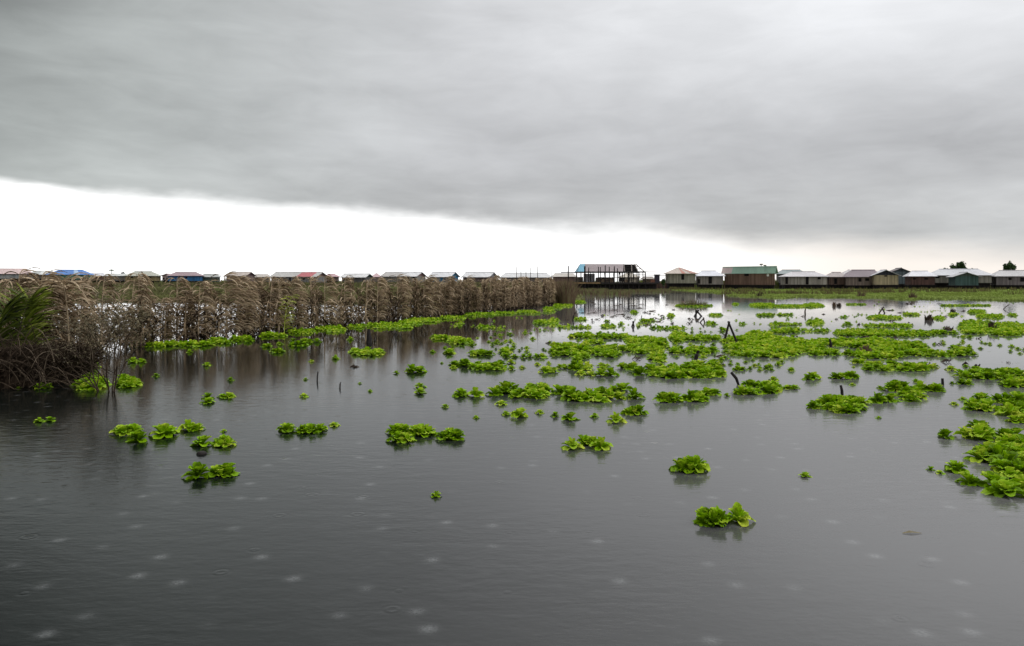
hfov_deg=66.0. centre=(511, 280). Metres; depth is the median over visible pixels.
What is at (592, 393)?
water lettuce
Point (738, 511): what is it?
water lettuce
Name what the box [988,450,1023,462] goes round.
water lettuce
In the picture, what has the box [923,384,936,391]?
water lettuce
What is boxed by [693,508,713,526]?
water lettuce
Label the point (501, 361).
water lettuce
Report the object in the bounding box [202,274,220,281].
stilt house
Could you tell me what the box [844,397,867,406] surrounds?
water lettuce
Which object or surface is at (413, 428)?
water lettuce
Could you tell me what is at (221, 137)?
sky
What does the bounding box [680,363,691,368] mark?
water lettuce
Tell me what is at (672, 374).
water lettuce
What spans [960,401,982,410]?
water lettuce
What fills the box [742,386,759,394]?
water lettuce
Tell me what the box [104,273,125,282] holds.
stilt house
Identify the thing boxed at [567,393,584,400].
water lettuce
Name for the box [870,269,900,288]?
stilt house
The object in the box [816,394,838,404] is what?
water lettuce
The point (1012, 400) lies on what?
water lettuce
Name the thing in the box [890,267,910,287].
stilt house
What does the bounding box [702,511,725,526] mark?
water lettuce
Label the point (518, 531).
lagoon water
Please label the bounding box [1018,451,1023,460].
water lettuce
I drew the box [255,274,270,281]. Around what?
stilt house
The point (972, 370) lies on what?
water lettuce
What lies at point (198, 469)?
water lettuce
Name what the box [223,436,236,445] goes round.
water lettuce
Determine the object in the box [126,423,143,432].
water lettuce
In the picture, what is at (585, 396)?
water lettuce
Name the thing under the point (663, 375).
water lettuce
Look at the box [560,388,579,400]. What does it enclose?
water lettuce
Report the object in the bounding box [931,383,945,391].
water lettuce
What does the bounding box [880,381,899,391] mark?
water lettuce
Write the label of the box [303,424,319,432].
water lettuce
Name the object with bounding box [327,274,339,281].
stilt house
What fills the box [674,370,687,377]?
water lettuce
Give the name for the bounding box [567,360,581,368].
water lettuce
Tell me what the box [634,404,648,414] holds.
water lettuce
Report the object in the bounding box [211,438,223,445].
water lettuce
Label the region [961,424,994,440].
water lettuce
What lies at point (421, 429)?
water lettuce
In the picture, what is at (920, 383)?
water lettuce
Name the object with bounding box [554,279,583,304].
reed clump
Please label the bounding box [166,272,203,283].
stilt house
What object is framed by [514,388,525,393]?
water lettuce
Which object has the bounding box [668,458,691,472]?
water lettuce
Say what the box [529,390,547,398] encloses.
water lettuce
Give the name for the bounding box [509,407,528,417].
water lettuce
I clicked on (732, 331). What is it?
leaning poles
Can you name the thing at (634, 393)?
water lettuce
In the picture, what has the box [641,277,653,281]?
stilt house
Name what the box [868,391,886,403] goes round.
water lettuce
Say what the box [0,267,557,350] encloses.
frond fence
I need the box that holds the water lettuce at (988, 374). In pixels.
[981,370,994,379]
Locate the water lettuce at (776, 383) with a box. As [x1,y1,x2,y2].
[770,380,782,387]
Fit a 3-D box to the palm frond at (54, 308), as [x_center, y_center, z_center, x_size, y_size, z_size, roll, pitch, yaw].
[-9.807,0.969,16.234,1.618,2.063,0.648,0,0,-7]
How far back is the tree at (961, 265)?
204.18 m
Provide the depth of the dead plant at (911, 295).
73.86 m
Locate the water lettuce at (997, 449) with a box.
[983,444,1006,461]
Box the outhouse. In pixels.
[650,274,666,288]
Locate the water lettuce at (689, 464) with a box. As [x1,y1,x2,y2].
[680,462,696,473]
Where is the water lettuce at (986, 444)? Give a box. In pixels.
[969,441,1000,454]
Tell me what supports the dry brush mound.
on the lagoon water
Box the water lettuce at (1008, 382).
[1000,377,1018,387]
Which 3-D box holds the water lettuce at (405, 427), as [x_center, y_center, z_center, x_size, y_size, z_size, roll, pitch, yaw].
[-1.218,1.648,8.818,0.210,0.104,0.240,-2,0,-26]
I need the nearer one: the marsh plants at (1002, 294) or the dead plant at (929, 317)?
the dead plant at (929, 317)
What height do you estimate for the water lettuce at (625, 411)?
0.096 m
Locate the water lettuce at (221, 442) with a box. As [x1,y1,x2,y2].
[213,439,230,446]
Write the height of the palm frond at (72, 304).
1.925 m
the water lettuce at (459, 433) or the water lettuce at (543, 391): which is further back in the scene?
the water lettuce at (543, 391)
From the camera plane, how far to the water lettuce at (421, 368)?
14.64 m
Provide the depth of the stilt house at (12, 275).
231.63 m
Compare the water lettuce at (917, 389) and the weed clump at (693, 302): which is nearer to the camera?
the water lettuce at (917, 389)
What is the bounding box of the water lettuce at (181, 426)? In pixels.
[178,419,194,429]
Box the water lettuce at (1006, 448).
[994,442,1013,450]
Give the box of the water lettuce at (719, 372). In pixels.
[714,369,725,376]
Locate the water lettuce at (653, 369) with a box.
[645,367,658,373]
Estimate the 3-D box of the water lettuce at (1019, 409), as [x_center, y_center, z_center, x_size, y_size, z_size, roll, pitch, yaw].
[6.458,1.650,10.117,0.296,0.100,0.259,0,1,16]
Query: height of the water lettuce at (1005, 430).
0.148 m
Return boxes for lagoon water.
[0,281,1023,645]
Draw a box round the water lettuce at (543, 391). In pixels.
[535,387,550,396]
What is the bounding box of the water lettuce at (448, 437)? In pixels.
[443,433,456,439]
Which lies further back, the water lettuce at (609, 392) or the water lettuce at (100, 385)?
the water lettuce at (100, 385)
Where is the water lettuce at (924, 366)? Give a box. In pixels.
[916,363,930,370]
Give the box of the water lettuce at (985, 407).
[972,403,992,411]
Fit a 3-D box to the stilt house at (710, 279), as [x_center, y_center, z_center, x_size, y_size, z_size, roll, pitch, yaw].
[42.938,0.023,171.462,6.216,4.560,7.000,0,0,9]
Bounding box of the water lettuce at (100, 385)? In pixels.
[86,379,106,389]
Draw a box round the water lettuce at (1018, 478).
[1007,474,1023,490]
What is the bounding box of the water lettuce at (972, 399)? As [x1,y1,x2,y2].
[963,397,981,404]
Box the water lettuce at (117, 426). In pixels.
[108,424,127,434]
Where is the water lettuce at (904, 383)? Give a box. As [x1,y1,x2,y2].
[895,381,909,388]
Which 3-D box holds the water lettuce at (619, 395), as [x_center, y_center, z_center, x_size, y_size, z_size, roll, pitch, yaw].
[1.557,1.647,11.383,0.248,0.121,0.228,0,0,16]
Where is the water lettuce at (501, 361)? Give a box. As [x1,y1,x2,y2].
[495,360,506,366]
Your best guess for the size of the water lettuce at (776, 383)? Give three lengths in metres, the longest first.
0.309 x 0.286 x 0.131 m
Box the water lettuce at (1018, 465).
[1002,459,1023,473]
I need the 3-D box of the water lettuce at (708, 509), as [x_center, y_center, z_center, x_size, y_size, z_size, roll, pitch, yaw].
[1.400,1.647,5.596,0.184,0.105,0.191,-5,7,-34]
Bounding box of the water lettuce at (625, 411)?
[620,407,634,414]
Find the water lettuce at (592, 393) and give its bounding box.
[587,389,599,398]
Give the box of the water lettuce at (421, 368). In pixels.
[411,365,426,372]
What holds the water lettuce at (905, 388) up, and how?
on the lagoon water
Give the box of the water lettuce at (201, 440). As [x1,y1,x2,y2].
[190,435,212,446]
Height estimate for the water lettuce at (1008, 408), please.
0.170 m
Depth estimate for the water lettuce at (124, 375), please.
13.28 m
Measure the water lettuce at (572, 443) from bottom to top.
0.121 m
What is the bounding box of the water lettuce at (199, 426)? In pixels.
[191,423,204,430]
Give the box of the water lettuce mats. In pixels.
[15,300,1023,497]
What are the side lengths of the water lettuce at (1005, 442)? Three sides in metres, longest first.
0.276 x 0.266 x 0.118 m
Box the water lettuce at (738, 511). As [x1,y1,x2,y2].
[727,502,755,526]
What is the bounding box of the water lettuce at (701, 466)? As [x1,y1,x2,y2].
[685,455,710,472]
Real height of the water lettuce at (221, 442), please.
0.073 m
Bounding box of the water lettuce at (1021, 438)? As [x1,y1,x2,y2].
[1013,434,1023,442]
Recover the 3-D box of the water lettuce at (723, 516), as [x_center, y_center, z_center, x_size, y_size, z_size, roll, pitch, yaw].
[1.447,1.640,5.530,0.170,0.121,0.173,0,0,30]
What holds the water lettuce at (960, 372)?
on the lagoon water
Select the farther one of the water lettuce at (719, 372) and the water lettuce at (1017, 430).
the water lettuce at (719, 372)
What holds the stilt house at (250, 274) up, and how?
on the lagoon water
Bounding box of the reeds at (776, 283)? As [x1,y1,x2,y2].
[160,279,990,287]
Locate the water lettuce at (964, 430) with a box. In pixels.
[952,426,977,438]
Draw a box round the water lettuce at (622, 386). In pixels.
[616,382,632,390]
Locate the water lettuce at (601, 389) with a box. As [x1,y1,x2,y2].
[593,386,606,395]
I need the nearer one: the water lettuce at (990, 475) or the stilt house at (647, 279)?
the water lettuce at (990, 475)
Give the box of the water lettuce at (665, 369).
[658,368,671,371]
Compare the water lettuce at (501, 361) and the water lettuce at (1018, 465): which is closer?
the water lettuce at (1018, 465)
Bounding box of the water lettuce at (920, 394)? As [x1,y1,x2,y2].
[914,390,928,399]
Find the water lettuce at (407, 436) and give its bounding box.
[401,433,416,442]
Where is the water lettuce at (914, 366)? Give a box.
[909,363,924,370]
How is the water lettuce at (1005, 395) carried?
on the water lettuce at (997, 397)
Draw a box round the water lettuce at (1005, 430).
[993,427,1015,438]
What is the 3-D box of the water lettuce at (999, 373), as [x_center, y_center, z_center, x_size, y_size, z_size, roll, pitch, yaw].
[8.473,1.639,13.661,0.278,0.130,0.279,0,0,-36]
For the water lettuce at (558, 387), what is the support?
on the water lettuce
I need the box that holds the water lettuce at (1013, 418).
[1004,415,1022,422]
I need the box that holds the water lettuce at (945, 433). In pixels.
[937,428,954,438]
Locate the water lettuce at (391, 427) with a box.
[385,424,395,432]
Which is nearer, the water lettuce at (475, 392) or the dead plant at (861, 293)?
the water lettuce at (475, 392)
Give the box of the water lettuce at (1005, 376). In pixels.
[997,374,1009,382]
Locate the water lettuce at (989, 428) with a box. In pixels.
[971,423,995,437]
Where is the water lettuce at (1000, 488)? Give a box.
[980,479,1023,497]
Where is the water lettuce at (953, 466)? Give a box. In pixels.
[944,460,969,473]
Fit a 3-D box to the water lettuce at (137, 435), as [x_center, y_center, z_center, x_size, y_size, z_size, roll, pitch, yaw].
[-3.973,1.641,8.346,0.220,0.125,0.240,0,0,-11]
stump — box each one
[366,329,371,342]
[839,385,843,394]
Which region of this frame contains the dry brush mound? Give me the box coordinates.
[0,304,133,390]
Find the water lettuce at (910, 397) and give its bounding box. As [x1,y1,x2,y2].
[903,393,921,401]
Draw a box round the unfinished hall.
[573,264,644,283]
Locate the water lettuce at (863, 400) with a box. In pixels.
[857,396,871,403]
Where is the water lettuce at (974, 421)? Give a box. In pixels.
[965,419,989,427]
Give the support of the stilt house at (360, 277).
on the lagoon water
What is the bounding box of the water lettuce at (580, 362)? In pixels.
[572,360,585,368]
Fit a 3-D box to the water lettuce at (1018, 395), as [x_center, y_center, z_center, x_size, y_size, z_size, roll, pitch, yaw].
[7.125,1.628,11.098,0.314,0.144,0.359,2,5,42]
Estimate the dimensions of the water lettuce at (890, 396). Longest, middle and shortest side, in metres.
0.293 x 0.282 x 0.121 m
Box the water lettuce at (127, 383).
[118,380,136,387]
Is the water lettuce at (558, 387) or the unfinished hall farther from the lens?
the unfinished hall
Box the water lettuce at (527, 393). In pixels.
[520,388,535,397]
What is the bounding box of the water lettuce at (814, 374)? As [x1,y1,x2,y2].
[803,371,822,378]
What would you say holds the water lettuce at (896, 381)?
on the water lettuce at (891, 384)
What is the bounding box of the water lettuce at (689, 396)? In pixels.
[682,389,698,401]
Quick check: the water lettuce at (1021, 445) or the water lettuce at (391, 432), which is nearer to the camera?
the water lettuce at (1021, 445)
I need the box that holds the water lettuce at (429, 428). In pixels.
[419,426,437,434]
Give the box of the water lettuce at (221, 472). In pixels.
[215,469,226,476]
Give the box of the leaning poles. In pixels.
[724,321,737,341]
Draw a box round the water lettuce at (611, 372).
[604,367,619,375]
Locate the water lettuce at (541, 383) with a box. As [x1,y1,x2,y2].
[535,382,549,390]
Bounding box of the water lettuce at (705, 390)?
[700,387,714,395]
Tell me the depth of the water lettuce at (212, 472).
6.86 m
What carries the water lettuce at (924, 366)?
on the water lettuce mats
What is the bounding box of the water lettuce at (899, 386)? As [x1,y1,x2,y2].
[890,383,902,391]
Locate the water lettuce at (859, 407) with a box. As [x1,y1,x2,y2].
[855,403,866,410]
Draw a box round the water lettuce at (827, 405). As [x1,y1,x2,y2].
[820,402,836,410]
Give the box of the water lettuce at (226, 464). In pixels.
[218,462,235,471]
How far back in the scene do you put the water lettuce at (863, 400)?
10.84 m
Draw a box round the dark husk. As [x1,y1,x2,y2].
[196,451,206,454]
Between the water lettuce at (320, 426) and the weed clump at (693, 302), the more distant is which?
the weed clump at (693, 302)
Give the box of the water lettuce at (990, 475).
[979,471,1008,487]
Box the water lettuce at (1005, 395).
[1001,392,1011,399]
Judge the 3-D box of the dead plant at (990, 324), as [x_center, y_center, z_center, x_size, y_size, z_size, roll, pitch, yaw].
[16.453,1.536,26.994,0.292,0.428,0.359,0,0,0]
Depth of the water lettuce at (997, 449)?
7.44 m
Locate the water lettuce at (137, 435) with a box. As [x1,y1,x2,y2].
[126,429,147,442]
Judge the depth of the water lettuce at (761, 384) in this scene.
12.28 m
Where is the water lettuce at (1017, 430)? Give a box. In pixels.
[1011,427,1023,434]
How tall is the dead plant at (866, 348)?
0.277 m
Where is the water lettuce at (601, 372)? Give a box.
[593,368,607,375]
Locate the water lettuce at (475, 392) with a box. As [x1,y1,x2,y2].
[466,387,484,396]
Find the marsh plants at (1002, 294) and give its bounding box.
[669,286,1023,300]
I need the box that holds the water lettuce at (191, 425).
[183,423,197,431]
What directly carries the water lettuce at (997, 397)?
on the lagoon water
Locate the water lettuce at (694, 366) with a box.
[691,364,700,368]
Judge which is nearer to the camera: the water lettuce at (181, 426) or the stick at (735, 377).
the water lettuce at (181, 426)
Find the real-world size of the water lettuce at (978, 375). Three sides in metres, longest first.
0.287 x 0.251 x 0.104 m
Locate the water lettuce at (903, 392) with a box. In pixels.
[895,390,910,395]
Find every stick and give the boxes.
[694,350,699,359]
[730,372,739,384]
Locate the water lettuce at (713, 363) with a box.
[709,361,720,366]
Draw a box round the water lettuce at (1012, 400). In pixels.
[998,397,1020,405]
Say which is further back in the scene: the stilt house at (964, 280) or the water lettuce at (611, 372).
the stilt house at (964, 280)
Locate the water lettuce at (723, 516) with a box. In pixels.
[710,505,730,522]
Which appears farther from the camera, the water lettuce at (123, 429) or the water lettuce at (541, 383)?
the water lettuce at (541, 383)
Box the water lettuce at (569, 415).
[561,412,576,419]
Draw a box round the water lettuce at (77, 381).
[71,378,88,386]
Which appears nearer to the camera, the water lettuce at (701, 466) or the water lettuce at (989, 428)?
the water lettuce at (701, 466)
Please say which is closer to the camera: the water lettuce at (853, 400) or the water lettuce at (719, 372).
the water lettuce at (853, 400)
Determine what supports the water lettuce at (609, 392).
on the lagoon water
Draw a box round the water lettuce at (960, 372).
[951,369,966,375]
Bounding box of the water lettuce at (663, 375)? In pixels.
[657,372,670,377]
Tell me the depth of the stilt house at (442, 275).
221.24 m
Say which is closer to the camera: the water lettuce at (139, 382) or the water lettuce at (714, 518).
the water lettuce at (714, 518)
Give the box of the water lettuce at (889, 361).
[883,359,896,366]
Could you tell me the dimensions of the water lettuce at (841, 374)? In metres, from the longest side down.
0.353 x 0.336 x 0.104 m
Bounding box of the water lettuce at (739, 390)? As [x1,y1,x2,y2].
[733,385,747,394]
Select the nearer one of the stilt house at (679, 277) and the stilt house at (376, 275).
the stilt house at (679, 277)
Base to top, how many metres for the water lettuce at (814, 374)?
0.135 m
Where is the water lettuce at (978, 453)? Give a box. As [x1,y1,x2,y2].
[963,445,992,462]
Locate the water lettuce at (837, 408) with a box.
[829,404,846,413]
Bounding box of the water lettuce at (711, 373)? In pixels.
[700,368,716,377]
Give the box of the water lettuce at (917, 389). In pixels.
[912,386,926,393]
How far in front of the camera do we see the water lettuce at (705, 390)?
11.73 m
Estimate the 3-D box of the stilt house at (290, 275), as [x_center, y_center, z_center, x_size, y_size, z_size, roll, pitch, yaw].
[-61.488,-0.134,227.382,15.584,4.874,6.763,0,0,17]
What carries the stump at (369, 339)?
on the lagoon water
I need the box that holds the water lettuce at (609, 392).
[603,387,618,398]
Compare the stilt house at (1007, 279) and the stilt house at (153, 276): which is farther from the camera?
the stilt house at (153, 276)
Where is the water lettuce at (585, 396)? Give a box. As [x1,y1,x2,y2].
[579,393,590,400]
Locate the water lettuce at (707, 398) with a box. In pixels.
[698,393,709,401]
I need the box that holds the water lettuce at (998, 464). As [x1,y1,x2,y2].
[989,459,1023,472]
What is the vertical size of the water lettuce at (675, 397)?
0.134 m
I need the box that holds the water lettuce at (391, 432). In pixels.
[388,425,402,434]
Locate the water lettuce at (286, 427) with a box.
[276,422,296,432]
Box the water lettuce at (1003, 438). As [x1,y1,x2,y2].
[995,435,1017,441]
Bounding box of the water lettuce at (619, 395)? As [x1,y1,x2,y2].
[611,391,626,399]
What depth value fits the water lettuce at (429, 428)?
8.70 m
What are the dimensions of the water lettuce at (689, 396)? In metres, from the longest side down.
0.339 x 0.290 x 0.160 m
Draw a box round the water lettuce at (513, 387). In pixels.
[508,384,519,390]
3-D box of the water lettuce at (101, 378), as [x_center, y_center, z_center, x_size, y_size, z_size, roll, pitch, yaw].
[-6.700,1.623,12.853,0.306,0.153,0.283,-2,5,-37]
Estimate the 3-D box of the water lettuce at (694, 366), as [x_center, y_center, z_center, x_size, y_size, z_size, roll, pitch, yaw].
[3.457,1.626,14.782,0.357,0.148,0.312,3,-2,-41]
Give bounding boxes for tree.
[661,278,665,288]
[949,261,966,268]
[1002,260,1016,269]
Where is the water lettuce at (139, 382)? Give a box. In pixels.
[131,377,142,385]
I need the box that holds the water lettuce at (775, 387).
[772,383,781,391]
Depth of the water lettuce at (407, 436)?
8.32 m
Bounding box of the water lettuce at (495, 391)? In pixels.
[485,387,503,395]
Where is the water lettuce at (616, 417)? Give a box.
[605,411,627,422]
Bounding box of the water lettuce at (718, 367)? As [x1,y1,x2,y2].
[713,366,725,373]
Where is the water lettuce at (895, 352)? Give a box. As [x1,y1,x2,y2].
[891,350,900,357]
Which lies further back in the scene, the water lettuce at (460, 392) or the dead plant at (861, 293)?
the dead plant at (861, 293)
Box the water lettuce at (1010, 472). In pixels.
[998,466,1023,476]
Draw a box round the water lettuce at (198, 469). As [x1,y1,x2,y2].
[181,461,209,479]
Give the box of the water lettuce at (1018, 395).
[1008,391,1023,401]
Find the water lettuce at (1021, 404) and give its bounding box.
[1014,402,1023,413]
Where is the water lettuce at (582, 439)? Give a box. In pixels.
[577,434,590,444]
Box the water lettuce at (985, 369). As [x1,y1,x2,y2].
[980,368,993,372]
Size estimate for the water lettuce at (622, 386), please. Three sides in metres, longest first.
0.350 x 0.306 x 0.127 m
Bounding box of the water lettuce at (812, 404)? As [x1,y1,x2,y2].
[806,400,820,408]
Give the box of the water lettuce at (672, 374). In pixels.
[665,371,679,378]
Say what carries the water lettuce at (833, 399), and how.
on the lagoon water
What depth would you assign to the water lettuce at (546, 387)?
12.01 m
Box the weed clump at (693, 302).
[679,299,708,305]
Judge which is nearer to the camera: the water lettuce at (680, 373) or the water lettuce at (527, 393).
the water lettuce at (527, 393)
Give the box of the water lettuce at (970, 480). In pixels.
[955,471,983,486]
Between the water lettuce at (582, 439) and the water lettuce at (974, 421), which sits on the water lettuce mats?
the water lettuce at (582, 439)
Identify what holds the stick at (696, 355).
on the lagoon water
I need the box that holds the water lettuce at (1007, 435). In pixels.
[995,432,1018,440]
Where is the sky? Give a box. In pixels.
[0,0,1023,280]
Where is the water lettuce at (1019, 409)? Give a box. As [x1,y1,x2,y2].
[1003,406,1023,412]
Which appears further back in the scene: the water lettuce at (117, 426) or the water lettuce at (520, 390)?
the water lettuce at (520, 390)
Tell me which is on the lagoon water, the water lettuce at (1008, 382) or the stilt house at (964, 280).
the stilt house at (964, 280)
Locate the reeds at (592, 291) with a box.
[578,288,670,294]
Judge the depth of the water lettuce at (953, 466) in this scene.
7.01 m
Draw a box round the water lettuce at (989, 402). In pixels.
[975,398,1001,410]
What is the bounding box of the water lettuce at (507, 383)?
[497,380,515,389]
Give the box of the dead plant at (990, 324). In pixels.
[987,320,997,327]
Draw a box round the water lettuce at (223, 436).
[218,434,233,441]
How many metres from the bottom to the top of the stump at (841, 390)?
0.308 m
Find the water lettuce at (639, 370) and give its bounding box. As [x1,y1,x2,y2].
[632,366,646,375]
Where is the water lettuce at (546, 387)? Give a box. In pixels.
[538,383,554,391]
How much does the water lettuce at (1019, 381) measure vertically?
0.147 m
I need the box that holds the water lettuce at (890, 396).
[883,393,902,402]
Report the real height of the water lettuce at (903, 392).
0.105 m
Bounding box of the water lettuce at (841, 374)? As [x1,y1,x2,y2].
[836,372,849,378]
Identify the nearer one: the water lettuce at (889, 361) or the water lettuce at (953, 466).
the water lettuce at (953, 466)
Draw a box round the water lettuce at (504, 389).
[498,386,509,392]
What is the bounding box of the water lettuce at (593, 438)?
[588,436,597,441]
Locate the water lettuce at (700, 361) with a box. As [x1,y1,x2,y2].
[694,359,706,365]
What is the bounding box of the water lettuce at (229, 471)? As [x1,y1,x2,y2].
[220,466,238,476]
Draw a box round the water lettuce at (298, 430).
[295,424,309,432]
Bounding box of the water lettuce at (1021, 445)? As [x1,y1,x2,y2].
[1010,442,1023,447]
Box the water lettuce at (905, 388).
[900,386,913,390]
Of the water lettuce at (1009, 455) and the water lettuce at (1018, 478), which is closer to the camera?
the water lettuce at (1018, 478)
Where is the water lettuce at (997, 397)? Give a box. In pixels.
[988,393,1002,402]
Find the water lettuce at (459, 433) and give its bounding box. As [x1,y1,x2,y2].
[449,428,465,440]
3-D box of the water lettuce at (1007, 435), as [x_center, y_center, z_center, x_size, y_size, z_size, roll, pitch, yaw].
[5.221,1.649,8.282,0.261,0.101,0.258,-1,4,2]
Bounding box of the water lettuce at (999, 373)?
[993,371,1006,378]
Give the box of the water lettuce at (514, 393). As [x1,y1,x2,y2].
[508,390,520,397]
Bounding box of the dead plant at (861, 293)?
[856,291,865,295]
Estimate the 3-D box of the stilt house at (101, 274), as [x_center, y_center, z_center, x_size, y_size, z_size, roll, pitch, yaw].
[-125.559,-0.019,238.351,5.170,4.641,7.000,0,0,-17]
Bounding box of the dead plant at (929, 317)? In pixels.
[924,314,933,319]
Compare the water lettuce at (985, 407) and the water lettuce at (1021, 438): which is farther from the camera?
the water lettuce at (985, 407)
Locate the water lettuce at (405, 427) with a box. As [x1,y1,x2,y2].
[397,423,411,432]
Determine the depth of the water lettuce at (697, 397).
11.09 m
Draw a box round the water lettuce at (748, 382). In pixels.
[740,379,754,386]
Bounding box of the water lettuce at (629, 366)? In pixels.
[624,363,636,369]
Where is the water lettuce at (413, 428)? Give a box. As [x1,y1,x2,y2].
[407,424,419,435]
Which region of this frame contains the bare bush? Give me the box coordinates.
[37,279,163,391]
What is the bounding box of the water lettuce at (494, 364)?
[491,361,499,367]
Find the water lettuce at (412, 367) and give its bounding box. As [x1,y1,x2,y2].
[404,364,419,371]
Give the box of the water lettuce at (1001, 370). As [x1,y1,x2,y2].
[992,368,1010,375]
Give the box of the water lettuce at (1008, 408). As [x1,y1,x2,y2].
[994,402,1022,416]
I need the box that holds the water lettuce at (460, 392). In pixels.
[452,389,467,396]
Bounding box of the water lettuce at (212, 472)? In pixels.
[206,464,224,476]
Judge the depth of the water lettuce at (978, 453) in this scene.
7.45 m
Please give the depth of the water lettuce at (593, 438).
8.17 m
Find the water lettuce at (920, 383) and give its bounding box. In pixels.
[913,380,932,390]
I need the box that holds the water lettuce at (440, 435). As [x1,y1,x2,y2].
[435,431,450,439]
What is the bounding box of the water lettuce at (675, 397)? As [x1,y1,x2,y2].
[666,392,682,401]
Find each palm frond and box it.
[0,282,62,346]
[0,289,39,348]
[7,278,77,343]
[21,285,85,344]
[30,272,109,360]
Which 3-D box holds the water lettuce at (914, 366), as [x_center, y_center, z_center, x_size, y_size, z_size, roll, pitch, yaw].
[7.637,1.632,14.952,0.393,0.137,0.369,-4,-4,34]
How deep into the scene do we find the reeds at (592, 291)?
104.25 m
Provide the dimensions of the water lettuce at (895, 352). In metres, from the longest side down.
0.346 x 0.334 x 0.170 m
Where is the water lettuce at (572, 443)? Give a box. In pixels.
[560,437,584,450]
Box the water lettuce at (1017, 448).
[1011,446,1023,451]
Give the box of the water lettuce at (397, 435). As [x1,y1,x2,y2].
[386,431,402,442]
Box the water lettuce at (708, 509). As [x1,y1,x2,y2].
[696,506,713,520]
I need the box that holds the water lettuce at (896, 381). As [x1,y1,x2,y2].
[884,379,900,390]
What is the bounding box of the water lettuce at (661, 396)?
[652,391,671,401]
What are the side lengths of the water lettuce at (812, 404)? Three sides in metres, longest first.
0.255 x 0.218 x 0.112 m
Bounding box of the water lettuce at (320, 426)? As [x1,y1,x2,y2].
[316,423,327,431]
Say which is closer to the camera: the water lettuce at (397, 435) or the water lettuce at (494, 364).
the water lettuce at (397, 435)
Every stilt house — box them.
[0,268,32,282]
[33,271,52,281]
[45,270,94,281]
[92,273,104,282]
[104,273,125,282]
[124,271,160,281]
[161,273,168,281]
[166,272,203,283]
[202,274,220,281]
[226,272,255,281]
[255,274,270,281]
[269,272,326,282]
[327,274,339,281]
[340,273,372,283]
[372,273,380,281]
[381,272,425,282]
[428,272,459,281]
[461,272,495,281]
[500,273,552,282]
[551,273,575,282]
[619,273,639,281]
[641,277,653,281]
[664,267,697,288]
[696,270,724,288]
[721,266,777,288]
[776,270,800,287]
[778,271,829,288]
[826,272,844,288]
[843,270,876,288]
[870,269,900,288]
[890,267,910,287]
[902,271,936,288]
[931,269,992,288]
[947,272,980,288]
[990,270,1023,288]
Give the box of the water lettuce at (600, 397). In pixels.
[588,393,610,402]
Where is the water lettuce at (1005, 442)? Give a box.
[996,441,1012,444]
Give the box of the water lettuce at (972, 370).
[967,369,978,373]
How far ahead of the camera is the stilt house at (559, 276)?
230.58 m
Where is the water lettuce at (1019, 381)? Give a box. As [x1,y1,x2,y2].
[1013,377,1023,386]
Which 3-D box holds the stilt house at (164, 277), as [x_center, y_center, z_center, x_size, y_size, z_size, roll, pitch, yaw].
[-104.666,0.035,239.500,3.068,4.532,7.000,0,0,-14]
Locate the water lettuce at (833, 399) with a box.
[821,396,835,405]
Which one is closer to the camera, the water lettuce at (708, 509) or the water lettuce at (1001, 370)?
the water lettuce at (708, 509)
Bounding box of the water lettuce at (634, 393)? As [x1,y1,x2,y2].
[626,387,645,399]
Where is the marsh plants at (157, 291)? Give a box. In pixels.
[0,281,584,302]
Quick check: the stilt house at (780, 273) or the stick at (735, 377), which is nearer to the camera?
the stick at (735, 377)
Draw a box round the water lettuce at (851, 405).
[842,402,860,413]
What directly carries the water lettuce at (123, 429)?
on the lagoon water
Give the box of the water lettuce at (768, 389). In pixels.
[761,385,775,393]
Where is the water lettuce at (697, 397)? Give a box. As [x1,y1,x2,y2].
[690,393,705,401]
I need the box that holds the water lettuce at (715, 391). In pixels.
[708,388,721,395]
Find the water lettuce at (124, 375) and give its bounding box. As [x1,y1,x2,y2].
[116,373,128,380]
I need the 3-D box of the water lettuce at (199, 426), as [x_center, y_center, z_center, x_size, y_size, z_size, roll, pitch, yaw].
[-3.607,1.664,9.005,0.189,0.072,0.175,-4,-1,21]
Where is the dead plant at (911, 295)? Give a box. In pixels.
[908,291,917,297]
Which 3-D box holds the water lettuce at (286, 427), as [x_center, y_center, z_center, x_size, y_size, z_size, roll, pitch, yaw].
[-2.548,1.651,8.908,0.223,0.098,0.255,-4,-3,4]
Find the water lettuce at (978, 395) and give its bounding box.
[972,392,991,400]
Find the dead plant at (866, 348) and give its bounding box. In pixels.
[860,344,872,351]
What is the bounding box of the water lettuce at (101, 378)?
[95,376,111,384]
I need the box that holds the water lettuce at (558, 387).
[551,384,562,394]
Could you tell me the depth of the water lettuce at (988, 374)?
13.63 m
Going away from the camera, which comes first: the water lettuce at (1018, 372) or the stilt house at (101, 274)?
the water lettuce at (1018, 372)
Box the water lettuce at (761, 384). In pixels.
[754,381,770,389]
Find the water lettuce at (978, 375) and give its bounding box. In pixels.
[972,373,986,378]
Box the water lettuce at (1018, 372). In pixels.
[1010,369,1023,376]
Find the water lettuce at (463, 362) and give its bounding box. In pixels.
[456,358,470,365]
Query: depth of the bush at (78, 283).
16.22 m
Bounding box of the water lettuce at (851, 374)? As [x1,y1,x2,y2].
[845,370,859,378]
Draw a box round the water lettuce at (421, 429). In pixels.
[412,426,430,437]
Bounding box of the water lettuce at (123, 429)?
[116,426,132,435]
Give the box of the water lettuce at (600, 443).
[589,436,612,450]
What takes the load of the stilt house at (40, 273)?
on the lagoon water
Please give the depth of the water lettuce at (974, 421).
8.87 m
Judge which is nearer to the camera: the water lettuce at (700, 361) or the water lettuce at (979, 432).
the water lettuce at (979, 432)
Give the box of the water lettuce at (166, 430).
[148,423,177,438]
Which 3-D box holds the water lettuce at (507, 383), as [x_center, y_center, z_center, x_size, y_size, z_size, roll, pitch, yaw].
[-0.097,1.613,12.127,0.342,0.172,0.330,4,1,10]

